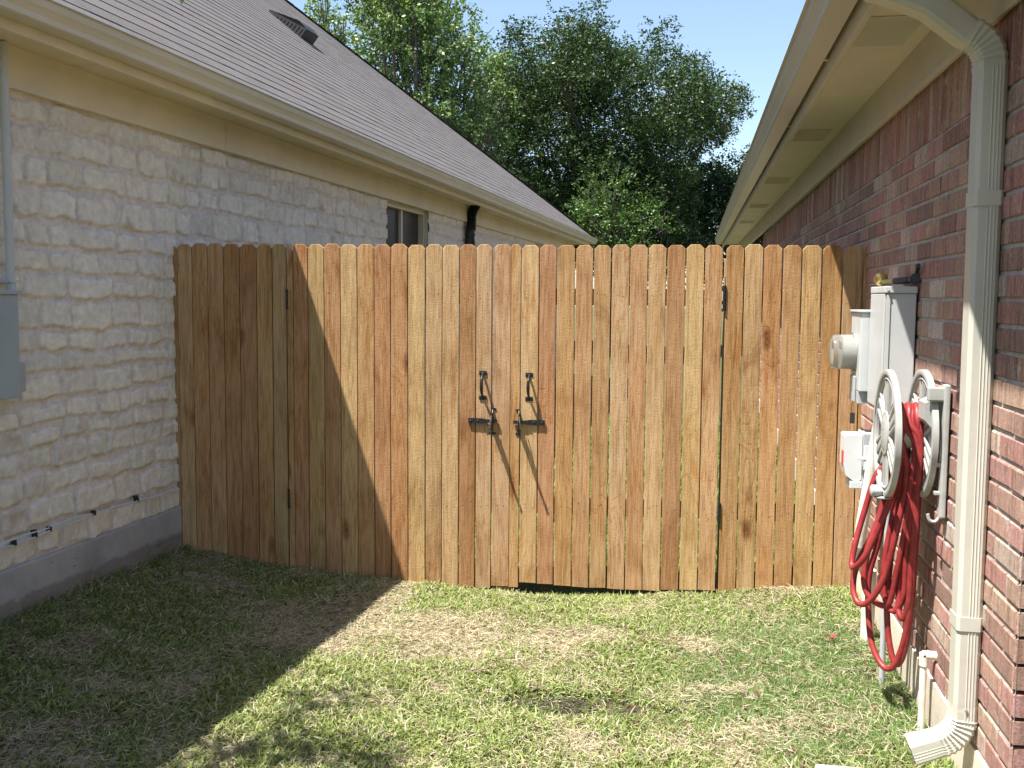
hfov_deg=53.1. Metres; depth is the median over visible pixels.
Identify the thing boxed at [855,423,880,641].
conduit pipe
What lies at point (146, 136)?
stone house
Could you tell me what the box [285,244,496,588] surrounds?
gate
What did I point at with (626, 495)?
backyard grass
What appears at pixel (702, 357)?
gate
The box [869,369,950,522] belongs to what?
hose reel
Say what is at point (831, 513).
fence panel
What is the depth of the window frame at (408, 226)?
10.17 m
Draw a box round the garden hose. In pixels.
[849,402,923,671]
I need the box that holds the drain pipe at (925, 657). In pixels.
[917,650,936,729]
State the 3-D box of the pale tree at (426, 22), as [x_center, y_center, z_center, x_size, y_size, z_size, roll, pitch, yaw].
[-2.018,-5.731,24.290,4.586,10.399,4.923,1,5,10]
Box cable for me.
[0,489,179,549]
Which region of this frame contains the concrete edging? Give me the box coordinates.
[815,764,856,767]
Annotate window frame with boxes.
[386,201,428,319]
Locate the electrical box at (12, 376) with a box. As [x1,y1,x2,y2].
[0,41,25,399]
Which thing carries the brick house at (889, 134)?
on the ground at (532, 587)
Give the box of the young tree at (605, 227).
[564,162,680,287]
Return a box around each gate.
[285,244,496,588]
[513,244,725,590]
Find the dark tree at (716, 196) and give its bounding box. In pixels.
[670,143,781,348]
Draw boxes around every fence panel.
[173,243,289,567]
[716,244,867,592]
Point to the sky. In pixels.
(752, 38)
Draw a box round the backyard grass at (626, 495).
[375,406,813,584]
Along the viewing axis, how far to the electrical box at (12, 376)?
4.44 m
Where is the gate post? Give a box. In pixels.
[488,244,520,592]
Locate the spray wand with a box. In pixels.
[874,264,920,285]
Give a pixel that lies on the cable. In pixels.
(33, 533)
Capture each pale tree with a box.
[303,0,358,50]
[340,0,526,178]
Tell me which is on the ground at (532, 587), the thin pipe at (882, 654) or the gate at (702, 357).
the thin pipe at (882, 654)
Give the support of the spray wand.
on the electrical cabinet
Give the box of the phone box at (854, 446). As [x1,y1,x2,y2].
[840,429,882,488]
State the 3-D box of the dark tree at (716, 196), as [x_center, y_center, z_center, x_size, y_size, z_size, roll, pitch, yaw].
[6.739,-4.160,31.500,5.078,6.192,4.268,1,5,10]
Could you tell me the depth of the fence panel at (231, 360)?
5.90 m
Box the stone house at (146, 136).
[0,0,599,624]
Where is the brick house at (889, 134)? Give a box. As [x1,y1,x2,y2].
[714,0,1023,767]
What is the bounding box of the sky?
[288,0,805,308]
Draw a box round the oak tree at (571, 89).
[449,0,759,351]
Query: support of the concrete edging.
on the ground at (532, 587)
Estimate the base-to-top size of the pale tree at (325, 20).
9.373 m
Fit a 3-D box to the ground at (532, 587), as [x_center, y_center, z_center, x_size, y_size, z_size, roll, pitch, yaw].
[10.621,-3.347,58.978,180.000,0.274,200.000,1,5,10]
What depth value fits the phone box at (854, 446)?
4.57 m
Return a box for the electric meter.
[829,309,870,423]
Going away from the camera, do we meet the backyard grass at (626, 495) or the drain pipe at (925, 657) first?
the drain pipe at (925, 657)
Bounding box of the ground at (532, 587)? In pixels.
[0,307,950,767]
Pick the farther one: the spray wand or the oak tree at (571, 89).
the oak tree at (571, 89)
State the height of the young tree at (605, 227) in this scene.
4.946 m
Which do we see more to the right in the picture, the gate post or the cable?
the gate post
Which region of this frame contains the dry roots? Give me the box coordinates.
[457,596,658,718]
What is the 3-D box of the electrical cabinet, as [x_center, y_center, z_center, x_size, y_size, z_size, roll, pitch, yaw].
[1.599,-0.126,4.319,0.127,0.567,0.350,1,5,10]
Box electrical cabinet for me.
[867,286,917,405]
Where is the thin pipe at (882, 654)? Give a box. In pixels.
[878,509,890,684]
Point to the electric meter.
(849, 351)
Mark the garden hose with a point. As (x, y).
(905, 500)

